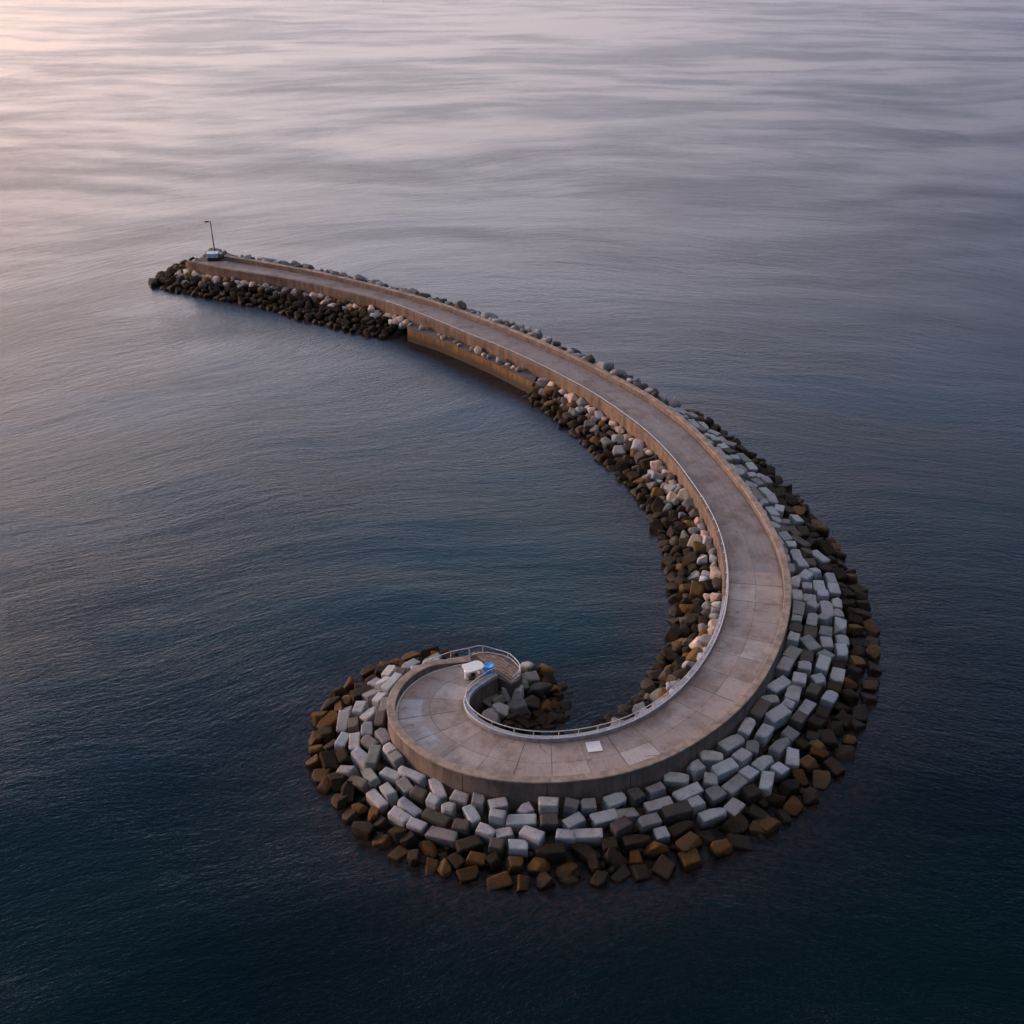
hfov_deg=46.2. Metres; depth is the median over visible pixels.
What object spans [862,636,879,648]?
boulder
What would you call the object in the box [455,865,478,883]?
boulder
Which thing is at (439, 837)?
concrete block
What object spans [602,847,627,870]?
boulder
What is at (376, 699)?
concrete block
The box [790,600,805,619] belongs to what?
concrete block
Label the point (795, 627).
concrete block
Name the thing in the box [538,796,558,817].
concrete block
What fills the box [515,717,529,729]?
boulder
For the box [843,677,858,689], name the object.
boulder
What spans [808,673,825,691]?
concrete block
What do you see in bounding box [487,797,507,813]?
concrete block
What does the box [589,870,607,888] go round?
boulder
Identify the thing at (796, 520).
concrete block
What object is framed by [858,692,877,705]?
boulder
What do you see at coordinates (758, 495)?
concrete block
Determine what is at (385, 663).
boulder
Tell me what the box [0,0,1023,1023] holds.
sea
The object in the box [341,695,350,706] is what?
boulder
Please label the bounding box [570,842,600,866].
concrete block
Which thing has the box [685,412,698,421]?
concrete block
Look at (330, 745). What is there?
boulder
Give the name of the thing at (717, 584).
boulder
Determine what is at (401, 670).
concrete block
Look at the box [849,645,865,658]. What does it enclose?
boulder
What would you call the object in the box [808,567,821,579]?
concrete block
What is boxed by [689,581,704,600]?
boulder
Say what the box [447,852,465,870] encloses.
boulder
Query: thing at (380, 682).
concrete block
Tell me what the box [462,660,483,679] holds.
table
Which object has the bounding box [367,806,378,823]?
boulder
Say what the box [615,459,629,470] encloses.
boulder
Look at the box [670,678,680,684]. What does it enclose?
boulder
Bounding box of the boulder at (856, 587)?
[848,584,867,592]
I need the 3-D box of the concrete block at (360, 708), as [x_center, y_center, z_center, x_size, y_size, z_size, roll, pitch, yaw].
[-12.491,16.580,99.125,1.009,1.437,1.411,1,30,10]
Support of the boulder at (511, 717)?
on the rubble
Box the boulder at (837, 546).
[831,543,840,550]
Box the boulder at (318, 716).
[311,710,328,726]
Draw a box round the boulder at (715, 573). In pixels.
[709,569,721,579]
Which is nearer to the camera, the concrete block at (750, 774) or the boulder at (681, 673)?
the concrete block at (750, 774)
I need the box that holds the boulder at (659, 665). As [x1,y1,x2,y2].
[651,661,666,669]
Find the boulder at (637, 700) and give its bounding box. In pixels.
[633,697,645,704]
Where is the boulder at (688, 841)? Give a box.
[675,831,702,852]
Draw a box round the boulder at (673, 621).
[667,617,678,625]
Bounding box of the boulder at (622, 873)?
[610,864,630,883]
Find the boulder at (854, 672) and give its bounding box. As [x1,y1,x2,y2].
[845,665,861,683]
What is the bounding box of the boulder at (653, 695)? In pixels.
[650,688,660,702]
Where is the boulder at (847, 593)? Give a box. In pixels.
[839,589,854,598]
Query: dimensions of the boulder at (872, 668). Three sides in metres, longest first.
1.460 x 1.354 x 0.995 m
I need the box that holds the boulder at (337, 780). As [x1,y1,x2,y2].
[327,772,345,791]
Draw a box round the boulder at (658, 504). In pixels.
[651,496,665,512]
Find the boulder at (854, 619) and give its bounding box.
[847,614,862,625]
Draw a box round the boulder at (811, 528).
[804,523,818,533]
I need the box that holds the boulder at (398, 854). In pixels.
[387,845,407,862]
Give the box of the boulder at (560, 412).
[556,409,565,419]
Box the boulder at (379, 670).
[374,665,387,678]
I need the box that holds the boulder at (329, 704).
[320,696,340,711]
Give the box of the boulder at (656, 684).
[652,681,665,688]
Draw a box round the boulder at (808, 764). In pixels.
[799,754,818,776]
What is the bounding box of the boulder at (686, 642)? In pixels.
[682,638,692,646]
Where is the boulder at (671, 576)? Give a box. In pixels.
[665,571,677,581]
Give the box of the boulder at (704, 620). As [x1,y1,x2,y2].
[698,616,708,624]
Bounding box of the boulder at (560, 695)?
[551,692,563,699]
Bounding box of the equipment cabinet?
[206,251,222,260]
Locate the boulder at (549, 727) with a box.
[541,724,556,729]
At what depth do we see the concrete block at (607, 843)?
86.32 m
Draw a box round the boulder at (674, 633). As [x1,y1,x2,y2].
[665,624,682,640]
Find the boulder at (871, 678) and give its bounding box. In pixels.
[865,677,879,684]
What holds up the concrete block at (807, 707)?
on the breakwater
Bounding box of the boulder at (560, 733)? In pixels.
[552,730,565,735]
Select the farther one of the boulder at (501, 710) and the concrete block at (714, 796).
the boulder at (501, 710)
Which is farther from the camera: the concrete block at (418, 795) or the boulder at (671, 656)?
the boulder at (671, 656)
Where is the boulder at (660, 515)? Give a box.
[652,511,667,519]
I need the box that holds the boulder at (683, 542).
[679,538,688,548]
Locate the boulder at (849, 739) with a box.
[842,734,856,746]
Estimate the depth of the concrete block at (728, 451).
138.64 m
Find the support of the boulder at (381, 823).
on the breakwater
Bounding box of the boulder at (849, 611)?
[845,607,856,618]
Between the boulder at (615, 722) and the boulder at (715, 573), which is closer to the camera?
the boulder at (615, 722)
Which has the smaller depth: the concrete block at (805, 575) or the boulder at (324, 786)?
the boulder at (324, 786)
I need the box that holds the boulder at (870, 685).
[861,680,878,691]
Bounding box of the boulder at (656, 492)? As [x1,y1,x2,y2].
[650,487,664,497]
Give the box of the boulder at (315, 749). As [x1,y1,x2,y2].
[309,744,323,755]
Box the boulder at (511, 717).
[506,713,519,720]
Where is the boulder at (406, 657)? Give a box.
[402,651,421,661]
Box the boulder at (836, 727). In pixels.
[826,721,842,736]
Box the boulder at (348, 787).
[341,780,354,804]
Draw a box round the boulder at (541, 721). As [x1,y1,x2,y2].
[533,713,546,726]
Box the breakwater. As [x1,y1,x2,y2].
[188,255,848,861]
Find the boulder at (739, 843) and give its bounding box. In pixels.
[724,833,752,851]
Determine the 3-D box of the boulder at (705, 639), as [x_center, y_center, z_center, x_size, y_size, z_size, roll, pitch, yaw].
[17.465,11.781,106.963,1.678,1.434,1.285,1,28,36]
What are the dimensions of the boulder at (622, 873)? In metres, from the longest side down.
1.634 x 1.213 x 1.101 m
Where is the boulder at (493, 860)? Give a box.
[485,851,502,870]
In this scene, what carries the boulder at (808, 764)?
on the breakwater
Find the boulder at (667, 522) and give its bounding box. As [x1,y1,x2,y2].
[661,517,674,529]
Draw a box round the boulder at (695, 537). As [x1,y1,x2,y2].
[687,534,701,547]
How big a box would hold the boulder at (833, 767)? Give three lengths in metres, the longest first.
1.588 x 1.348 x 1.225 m
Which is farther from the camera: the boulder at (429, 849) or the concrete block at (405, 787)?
the concrete block at (405, 787)
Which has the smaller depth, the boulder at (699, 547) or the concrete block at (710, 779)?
the concrete block at (710, 779)
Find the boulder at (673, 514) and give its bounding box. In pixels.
[668,510,679,519]
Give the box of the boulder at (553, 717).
[546,712,558,723]
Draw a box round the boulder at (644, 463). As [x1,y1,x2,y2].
[638,457,654,468]
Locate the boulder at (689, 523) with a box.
[683,520,696,532]
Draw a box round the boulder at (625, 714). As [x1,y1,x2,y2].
[616,712,628,716]
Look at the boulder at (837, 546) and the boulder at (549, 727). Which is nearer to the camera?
the boulder at (549, 727)
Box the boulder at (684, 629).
[679,624,690,637]
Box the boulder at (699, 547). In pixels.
[693,541,705,556]
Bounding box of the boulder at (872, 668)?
[866,661,881,674]
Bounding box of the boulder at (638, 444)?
[630,439,644,450]
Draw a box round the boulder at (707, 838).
[694,830,715,846]
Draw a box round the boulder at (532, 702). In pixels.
[524,695,540,710]
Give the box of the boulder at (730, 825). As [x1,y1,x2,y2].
[719,818,741,834]
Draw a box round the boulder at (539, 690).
[524,682,552,698]
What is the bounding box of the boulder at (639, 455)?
[634,450,645,464]
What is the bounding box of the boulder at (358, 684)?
[354,682,366,689]
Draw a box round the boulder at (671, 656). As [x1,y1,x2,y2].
[663,649,678,662]
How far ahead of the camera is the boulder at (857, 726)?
98.75 m
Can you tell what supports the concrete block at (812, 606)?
on the breakwater
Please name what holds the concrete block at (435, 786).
on the breakwater
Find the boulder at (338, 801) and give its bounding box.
[331,793,348,809]
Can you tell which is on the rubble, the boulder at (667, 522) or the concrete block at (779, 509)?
the boulder at (667, 522)
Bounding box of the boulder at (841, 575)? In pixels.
[831,568,848,582]
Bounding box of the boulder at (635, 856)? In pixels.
[629,850,642,866]
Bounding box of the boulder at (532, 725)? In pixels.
[526,722,538,731]
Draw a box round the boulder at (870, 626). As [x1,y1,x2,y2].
[862,618,879,636]
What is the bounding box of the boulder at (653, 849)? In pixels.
[641,841,667,858]
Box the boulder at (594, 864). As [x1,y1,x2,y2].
[588,854,601,874]
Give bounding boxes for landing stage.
[406,322,536,392]
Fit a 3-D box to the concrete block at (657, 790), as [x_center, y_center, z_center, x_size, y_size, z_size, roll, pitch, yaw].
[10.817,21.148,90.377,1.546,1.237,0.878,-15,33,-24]
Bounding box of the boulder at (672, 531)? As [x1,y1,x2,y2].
[666,526,680,537]
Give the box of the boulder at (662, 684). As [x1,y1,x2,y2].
[658,682,665,687]
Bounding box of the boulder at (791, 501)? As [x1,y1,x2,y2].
[785,496,797,506]
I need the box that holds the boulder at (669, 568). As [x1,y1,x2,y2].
[664,564,677,574]
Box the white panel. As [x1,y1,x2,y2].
[585,741,602,752]
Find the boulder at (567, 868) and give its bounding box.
[555,861,577,881]
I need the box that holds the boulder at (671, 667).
[663,664,674,672]
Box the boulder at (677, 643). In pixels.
[671,638,683,647]
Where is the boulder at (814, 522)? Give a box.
[810,519,822,526]
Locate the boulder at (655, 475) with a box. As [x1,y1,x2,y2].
[649,470,663,480]
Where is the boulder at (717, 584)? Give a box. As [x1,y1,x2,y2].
[712,577,721,592]
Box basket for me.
[468,672,475,679]
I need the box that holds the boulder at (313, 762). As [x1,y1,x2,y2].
[305,754,320,768]
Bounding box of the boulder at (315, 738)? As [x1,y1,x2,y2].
[309,731,322,745]
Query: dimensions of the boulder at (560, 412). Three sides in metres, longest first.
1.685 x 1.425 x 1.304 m
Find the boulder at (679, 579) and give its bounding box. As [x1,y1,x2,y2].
[674,575,690,586]
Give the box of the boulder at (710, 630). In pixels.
[707,625,715,634]
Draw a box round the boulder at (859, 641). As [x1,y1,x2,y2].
[849,638,863,648]
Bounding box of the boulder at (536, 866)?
[527,857,550,875]
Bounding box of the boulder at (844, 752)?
[834,745,854,760]
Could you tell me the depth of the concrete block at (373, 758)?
93.40 m
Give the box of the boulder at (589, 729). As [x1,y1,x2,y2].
[580,728,595,731]
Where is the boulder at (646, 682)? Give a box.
[640,677,653,689]
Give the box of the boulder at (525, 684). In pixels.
[522,679,528,692]
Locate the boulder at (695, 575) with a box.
[687,570,700,581]
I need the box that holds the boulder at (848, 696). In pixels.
[840,688,858,704]
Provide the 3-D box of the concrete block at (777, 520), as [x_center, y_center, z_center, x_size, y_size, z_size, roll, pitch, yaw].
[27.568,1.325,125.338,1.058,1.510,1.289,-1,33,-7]
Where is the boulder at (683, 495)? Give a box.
[677,488,688,503]
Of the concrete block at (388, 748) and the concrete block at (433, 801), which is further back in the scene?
the concrete block at (388, 748)
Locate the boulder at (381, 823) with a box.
[374,815,390,831]
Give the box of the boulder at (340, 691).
[330,686,344,698]
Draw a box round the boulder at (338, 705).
[334,700,342,712]
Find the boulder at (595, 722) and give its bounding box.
[590,718,606,727]
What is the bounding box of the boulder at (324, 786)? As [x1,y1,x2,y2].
[317,776,331,793]
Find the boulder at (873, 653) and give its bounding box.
[865,645,880,661]
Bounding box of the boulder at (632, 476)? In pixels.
[627,471,641,481]
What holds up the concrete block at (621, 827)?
on the breakwater
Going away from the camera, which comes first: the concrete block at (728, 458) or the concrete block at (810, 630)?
the concrete block at (810, 630)
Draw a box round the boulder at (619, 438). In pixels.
[611,434,623,444]
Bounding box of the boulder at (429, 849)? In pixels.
[419,841,438,858]
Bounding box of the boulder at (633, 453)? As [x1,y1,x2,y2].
[630,450,638,459]
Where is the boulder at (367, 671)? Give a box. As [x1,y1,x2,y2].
[360,664,375,679]
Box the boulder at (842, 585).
[838,582,848,589]
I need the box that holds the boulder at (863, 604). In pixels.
[856,600,870,611]
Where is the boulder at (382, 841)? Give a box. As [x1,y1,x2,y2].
[372,834,392,849]
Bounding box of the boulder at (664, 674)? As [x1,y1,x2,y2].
[658,668,672,682]
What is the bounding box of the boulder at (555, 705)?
[551,700,559,709]
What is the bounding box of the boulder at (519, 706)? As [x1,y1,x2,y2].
[506,698,528,717]
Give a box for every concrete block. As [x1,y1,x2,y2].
[334,731,349,750]
[336,710,350,736]
[336,746,353,765]
[336,765,360,778]
[343,706,352,717]
[348,715,360,734]
[348,774,370,795]
[349,732,360,750]
[350,685,373,706]
[351,746,366,770]
[352,701,368,716]
[359,706,377,723]
[360,735,378,752]
[360,768,380,792]
[361,688,381,708]
[361,722,372,738]
[365,745,381,772]
[366,788,388,815]
[367,677,379,687]
[372,692,387,709]
[374,709,387,729]
[375,676,389,689]
[375,728,390,745]
[378,697,387,710]
[379,767,400,787]
[379,782,398,808]
[381,665,395,677]
[381,672,402,696]
[382,742,397,763]
[387,750,405,770]
[388,805,411,828]
[395,667,405,675]
[396,776,413,799]
[397,796,421,819]
[398,765,427,788]
[401,658,420,672]
[406,817,427,839]
[409,785,427,807]
[421,808,451,829]
[422,657,440,662]
[424,653,442,659]
[425,826,458,850]
[426,792,441,809]
[428,778,446,803]
[441,802,456,823]
[443,653,456,658]
[449,789,468,809]
[451,818,470,838]
[455,835,483,858]
[462,804,480,831]
[471,792,484,815]
[475,822,495,844]
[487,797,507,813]
[489,808,506,827]
[489,837,505,860]
[496,827,513,846]
[506,814,537,834]
[507,839,527,862]
[516,801,534,813]
[518,825,544,850]
[534,842,566,865]
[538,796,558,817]
[538,814,558,833]
[555,828,575,850]
[561,811,585,829]
[562,797,579,817]
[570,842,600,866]
[572,828,602,848]
[579,798,596,817]
[589,808,617,829]
[600,836,618,853]
[601,792,626,809]
[609,815,632,844]
[614,807,638,826]
[620,834,650,855]
[626,787,645,807]
[634,812,661,834]
[643,796,672,814]
[644,782,665,801]
[652,826,669,845]
[661,800,692,827]
[663,772,688,790]
[667,820,693,844]
[672,782,703,802]
[675,407,686,414]
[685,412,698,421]
[685,759,705,782]
[687,419,700,427]
[687,795,705,818]
[695,807,726,830]
[697,421,708,429]
[697,426,707,433]
[699,750,723,771]
[702,771,717,792]
[703,785,726,807]
[705,433,715,439]
[708,429,720,436]
[710,757,738,784]
[711,437,720,446]
[715,447,725,455]
[716,734,744,757]
[717,443,729,448]
[721,440,736,448]
[721,448,735,455]
[721,773,748,799]
[723,455,732,463]
[723,798,745,818]
[730,455,739,464]
[731,748,751,771]
[735,465,746,473]
[735,468,744,478]
[736,453,751,465]
[737,717,755,742]
[738,765,759,784]
[740,783,762,806]
[744,462,757,473]
[745,472,756,480]
[745,480,757,488]
[745,740,758,761]
[748,698,771,725]
[750,478,763,487]
[751,488,763,500]
[751,755,773,780]
[754,723,774,748]
[758,487,771,495]
[758,771,774,798]
[759,476,772,487]
[759,498,768,509]
[761,695,778,709]
[762,704,791,731]
[764,493,778,506]
[765,506,779,518]
[766,675,791,696]
[767,737,790,763]
[768,487,782,497]
[769,762,789,783]
[770,516,781,524]
[771,521,780,531]
[774,504,784,518]
[775,656,794,677]
[776,497,787,505]
[777,531,792,543]
[779,726,799,745]
[780,524,789,532]
[781,519,790,525]
[781,645,802,661]
[781,698,794,715]
[783,506,795,517]
[784,541,796,553]
[784,631,799,650]
[784,685,801,707]
[784,747,799,769]
[787,525,801,537]
[787,623,802,636]
[788,549,802,563]
[788,563,794,576]
[788,710,807,733]
[789,514,803,526]
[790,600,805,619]
[790,614,801,623]
[791,534,810,549]
[791,575,800,588]
[791,589,802,606]
[791,672,806,690]
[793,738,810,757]
[794,559,808,575]
[796,526,809,539]
[796,660,811,679]
[798,569,813,587]
[798,635,820,657]
[798,699,816,719]
[799,649,813,663]
[800,548,812,558]
[801,582,812,593]
[802,593,816,604]
[802,626,817,640]
[804,558,815,567]
[804,599,819,614]
[804,714,826,733]
[804,731,819,741]
[805,537,816,550]
[805,683,821,702]
[806,612,817,626]
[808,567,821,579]
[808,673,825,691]
[812,550,829,569]
[812,580,825,594]
[814,649,834,666]
[814,654,830,678]
[815,706,830,719]
[816,589,828,603]
[817,613,831,626]
[818,600,833,620]
[818,625,832,639]
[819,636,833,652]
[819,690,838,712]
[820,564,832,577]
[822,572,837,587]
[826,582,840,600]
[826,680,842,700]
[827,667,845,689]
[830,598,842,609]
[830,661,844,668]
[832,608,843,622]
[832,617,846,639]
[832,643,847,666]
[833,634,849,647]
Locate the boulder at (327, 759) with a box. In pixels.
[319,750,338,772]
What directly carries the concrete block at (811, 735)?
on the breakwater
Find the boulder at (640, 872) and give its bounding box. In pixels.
[628,863,651,881]
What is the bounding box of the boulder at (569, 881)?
[559,875,580,886]
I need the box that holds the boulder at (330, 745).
[323,738,335,750]
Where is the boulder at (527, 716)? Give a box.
[522,710,531,720]
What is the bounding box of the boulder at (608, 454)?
[603,450,613,458]
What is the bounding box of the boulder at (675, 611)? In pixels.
[669,605,683,616]
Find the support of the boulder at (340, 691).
on the breakwater
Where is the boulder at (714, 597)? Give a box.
[710,593,722,602]
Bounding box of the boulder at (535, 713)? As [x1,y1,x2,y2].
[532,709,545,717]
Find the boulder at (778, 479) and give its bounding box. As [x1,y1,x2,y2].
[774,475,782,483]
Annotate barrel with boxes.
[484,662,493,675]
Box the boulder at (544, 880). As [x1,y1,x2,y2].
[534,871,555,889]
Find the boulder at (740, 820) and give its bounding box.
[727,813,748,834]
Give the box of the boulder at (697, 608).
[688,604,702,615]
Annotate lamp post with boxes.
[204,221,214,250]
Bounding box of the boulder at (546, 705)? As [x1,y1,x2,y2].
[540,699,551,712]
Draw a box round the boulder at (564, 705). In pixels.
[559,699,570,710]
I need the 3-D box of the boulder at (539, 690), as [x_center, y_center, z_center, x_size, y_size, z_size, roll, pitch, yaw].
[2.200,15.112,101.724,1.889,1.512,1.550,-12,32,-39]
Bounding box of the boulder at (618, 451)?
[612,445,625,457]
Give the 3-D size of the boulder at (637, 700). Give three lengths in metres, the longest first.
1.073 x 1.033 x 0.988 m
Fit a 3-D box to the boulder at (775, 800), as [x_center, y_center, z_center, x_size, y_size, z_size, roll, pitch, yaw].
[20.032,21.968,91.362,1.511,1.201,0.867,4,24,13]
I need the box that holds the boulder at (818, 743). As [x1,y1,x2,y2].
[809,739,826,749]
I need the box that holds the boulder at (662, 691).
[656,687,668,699]
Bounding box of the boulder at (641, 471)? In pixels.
[637,464,649,475]
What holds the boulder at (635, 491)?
on the rubble
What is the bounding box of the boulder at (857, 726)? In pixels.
[850,719,865,733]
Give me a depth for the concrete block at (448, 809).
88.61 m
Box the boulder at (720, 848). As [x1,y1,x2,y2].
[708,838,733,857]
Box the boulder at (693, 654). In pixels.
[686,647,702,661]
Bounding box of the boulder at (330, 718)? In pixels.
[316,710,337,731]
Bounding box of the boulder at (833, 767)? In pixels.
[821,757,845,777]
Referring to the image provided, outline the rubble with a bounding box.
[148,248,877,883]
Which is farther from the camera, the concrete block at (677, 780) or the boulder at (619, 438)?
the boulder at (619, 438)
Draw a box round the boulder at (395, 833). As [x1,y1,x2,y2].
[387,825,406,846]
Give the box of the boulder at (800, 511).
[792,506,806,516]
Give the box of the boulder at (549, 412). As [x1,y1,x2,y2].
[544,410,555,415]
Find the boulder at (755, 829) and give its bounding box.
[749,820,766,836]
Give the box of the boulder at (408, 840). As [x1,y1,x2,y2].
[400,831,417,849]
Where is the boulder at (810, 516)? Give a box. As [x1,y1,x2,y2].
[805,512,817,521]
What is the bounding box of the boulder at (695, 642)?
[689,636,702,648]
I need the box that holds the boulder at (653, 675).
[646,669,663,681]
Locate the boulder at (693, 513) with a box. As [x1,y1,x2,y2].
[688,508,699,518]
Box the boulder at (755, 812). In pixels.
[747,803,769,820]
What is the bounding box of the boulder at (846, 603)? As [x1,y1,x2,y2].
[841,599,856,611]
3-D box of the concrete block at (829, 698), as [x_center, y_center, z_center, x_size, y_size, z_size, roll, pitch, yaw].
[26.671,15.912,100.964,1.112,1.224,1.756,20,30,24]
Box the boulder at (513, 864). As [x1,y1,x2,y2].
[505,856,523,873]
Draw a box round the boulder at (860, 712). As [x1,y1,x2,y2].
[852,704,867,722]
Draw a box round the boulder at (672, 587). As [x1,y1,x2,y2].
[666,582,678,593]
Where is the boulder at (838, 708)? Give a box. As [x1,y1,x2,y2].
[833,702,851,713]
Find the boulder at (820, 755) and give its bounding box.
[808,746,828,763]
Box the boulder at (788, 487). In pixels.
[778,484,791,492]
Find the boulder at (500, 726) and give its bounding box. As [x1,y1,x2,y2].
[492,723,503,728]
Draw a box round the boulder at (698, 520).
[694,517,703,525]
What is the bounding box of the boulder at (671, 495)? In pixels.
[666,491,676,506]
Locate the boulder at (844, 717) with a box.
[831,710,852,730]
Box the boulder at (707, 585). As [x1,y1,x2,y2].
[697,579,714,592]
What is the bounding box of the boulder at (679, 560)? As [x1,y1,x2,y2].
[676,556,683,563]
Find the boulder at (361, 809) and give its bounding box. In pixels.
[351,803,367,816]
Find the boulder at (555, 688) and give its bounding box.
[545,685,561,696]
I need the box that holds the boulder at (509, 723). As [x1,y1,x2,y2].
[502,719,514,730]
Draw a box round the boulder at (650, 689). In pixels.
[645,685,656,693]
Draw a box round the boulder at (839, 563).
[834,559,847,569]
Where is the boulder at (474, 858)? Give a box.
[463,851,485,869]
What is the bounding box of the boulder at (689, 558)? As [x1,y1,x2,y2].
[681,550,696,568]
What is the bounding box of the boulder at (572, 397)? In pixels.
[567,393,577,402]
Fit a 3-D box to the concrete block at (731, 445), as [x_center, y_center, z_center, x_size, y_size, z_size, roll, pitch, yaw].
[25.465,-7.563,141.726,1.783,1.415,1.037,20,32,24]
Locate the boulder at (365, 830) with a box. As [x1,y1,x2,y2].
[352,821,374,840]
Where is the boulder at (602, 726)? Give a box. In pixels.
[596,723,606,729]
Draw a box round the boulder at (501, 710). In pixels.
[492,702,509,720]
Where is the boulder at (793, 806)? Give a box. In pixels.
[783,795,803,816]
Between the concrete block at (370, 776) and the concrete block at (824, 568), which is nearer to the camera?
the concrete block at (370, 776)
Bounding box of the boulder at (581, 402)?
[576,396,586,406]
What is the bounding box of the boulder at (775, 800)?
[766,793,785,807]
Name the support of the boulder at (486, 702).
on the breakwater
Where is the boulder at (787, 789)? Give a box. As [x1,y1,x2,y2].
[777,779,799,799]
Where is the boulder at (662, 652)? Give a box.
[661,647,670,655]
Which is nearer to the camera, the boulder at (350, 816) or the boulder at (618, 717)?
the boulder at (350, 816)
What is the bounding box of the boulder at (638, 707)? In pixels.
[632,702,645,715]
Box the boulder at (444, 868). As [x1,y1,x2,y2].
[437,858,451,878]
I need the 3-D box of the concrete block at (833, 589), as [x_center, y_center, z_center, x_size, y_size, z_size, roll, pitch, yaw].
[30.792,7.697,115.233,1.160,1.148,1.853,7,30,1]
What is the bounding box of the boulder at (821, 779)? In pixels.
[812,770,830,790]
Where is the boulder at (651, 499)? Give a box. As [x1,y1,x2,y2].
[646,495,655,504]
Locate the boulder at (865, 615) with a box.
[855,608,871,620]
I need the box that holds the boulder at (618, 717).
[607,716,625,726]
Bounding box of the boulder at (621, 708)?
[617,704,630,713]
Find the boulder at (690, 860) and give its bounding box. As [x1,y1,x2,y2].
[677,848,702,872]
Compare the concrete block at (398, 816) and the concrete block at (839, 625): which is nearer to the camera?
the concrete block at (398, 816)
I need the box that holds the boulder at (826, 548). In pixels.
[817,541,836,556]
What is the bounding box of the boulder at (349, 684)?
[344,676,357,690]
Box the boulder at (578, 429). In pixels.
[575,425,583,434]
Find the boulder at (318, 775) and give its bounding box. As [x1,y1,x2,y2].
[312,768,330,784]
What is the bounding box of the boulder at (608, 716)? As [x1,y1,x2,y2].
[604,713,613,720]
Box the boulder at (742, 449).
[737,445,747,452]
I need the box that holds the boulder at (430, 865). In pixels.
[424,857,437,875]
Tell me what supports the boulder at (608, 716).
on the breakwater
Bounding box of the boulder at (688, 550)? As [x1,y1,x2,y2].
[683,547,693,555]
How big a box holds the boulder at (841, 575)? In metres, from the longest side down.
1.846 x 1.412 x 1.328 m
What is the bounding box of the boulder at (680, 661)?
[672,656,685,666]
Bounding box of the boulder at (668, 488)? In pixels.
[664,484,676,495]
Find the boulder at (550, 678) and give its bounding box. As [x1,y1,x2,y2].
[542,674,556,684]
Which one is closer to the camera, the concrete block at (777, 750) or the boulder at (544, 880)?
the boulder at (544, 880)
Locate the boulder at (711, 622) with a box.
[707,619,717,627]
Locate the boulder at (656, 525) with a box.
[649,519,664,531]
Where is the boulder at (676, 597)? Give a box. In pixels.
[668,593,682,601]
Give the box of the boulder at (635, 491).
[630,486,643,496]
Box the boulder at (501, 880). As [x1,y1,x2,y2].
[486,871,512,890]
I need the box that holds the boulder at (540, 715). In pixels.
[532,712,546,719]
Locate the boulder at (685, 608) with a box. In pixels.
[679,604,694,613]
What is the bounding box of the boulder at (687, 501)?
[681,497,693,507]
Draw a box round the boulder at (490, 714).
[481,708,500,724]
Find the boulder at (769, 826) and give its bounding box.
[756,816,780,836]
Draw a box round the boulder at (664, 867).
[651,854,675,880]
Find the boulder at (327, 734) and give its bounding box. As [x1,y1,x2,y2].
[319,726,335,743]
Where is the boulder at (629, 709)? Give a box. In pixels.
[626,705,633,716]
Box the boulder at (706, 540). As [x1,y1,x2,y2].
[702,535,711,547]
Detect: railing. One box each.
[386,300,728,738]
[431,645,520,681]
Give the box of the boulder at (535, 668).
[531,664,540,672]
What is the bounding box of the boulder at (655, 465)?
[650,460,662,472]
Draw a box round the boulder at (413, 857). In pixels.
[407,849,420,866]
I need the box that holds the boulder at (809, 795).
[801,787,818,805]
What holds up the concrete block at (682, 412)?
on the breakwater
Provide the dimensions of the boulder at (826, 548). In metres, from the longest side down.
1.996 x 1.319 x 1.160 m
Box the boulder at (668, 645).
[665,641,673,648]
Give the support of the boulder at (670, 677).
on the breakwater
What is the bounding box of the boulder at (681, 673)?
[673,667,689,679]
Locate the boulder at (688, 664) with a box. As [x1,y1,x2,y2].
[682,661,694,668]
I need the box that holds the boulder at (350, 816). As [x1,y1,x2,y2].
[342,808,359,823]
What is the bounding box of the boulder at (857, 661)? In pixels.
[847,655,865,669]
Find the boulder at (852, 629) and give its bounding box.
[846,624,863,636]
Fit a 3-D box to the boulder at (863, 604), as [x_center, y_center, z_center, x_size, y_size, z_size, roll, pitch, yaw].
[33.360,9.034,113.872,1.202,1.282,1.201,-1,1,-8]
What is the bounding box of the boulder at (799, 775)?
[790,769,808,786]
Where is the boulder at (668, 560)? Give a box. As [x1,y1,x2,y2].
[661,556,676,565]
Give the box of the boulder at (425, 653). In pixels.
[419,646,440,658]
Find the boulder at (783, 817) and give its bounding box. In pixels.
[774,810,791,825]
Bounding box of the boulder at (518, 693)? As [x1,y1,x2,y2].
[501,685,523,702]
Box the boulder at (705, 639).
[700,634,711,646]
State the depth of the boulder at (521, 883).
84.14 m
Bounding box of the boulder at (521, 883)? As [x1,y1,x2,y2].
[514,875,529,891]
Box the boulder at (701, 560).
[696,555,707,565]
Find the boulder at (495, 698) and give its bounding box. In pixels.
[490,694,505,704]
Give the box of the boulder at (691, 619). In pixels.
[683,613,699,627]
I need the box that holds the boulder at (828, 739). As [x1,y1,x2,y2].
[817,729,838,750]
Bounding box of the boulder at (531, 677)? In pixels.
[522,671,539,685]
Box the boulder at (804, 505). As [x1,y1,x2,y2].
[799,503,809,514]
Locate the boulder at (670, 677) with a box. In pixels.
[666,674,677,682]
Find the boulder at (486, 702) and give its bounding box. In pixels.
[482,695,491,708]
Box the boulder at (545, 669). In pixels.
[538,663,553,678]
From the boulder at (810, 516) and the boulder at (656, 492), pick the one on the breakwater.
the boulder at (810, 516)
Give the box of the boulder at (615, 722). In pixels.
[611,717,623,725]
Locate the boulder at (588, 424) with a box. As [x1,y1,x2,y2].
[583,420,595,433]
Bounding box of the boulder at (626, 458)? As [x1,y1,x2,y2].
[621,455,631,466]

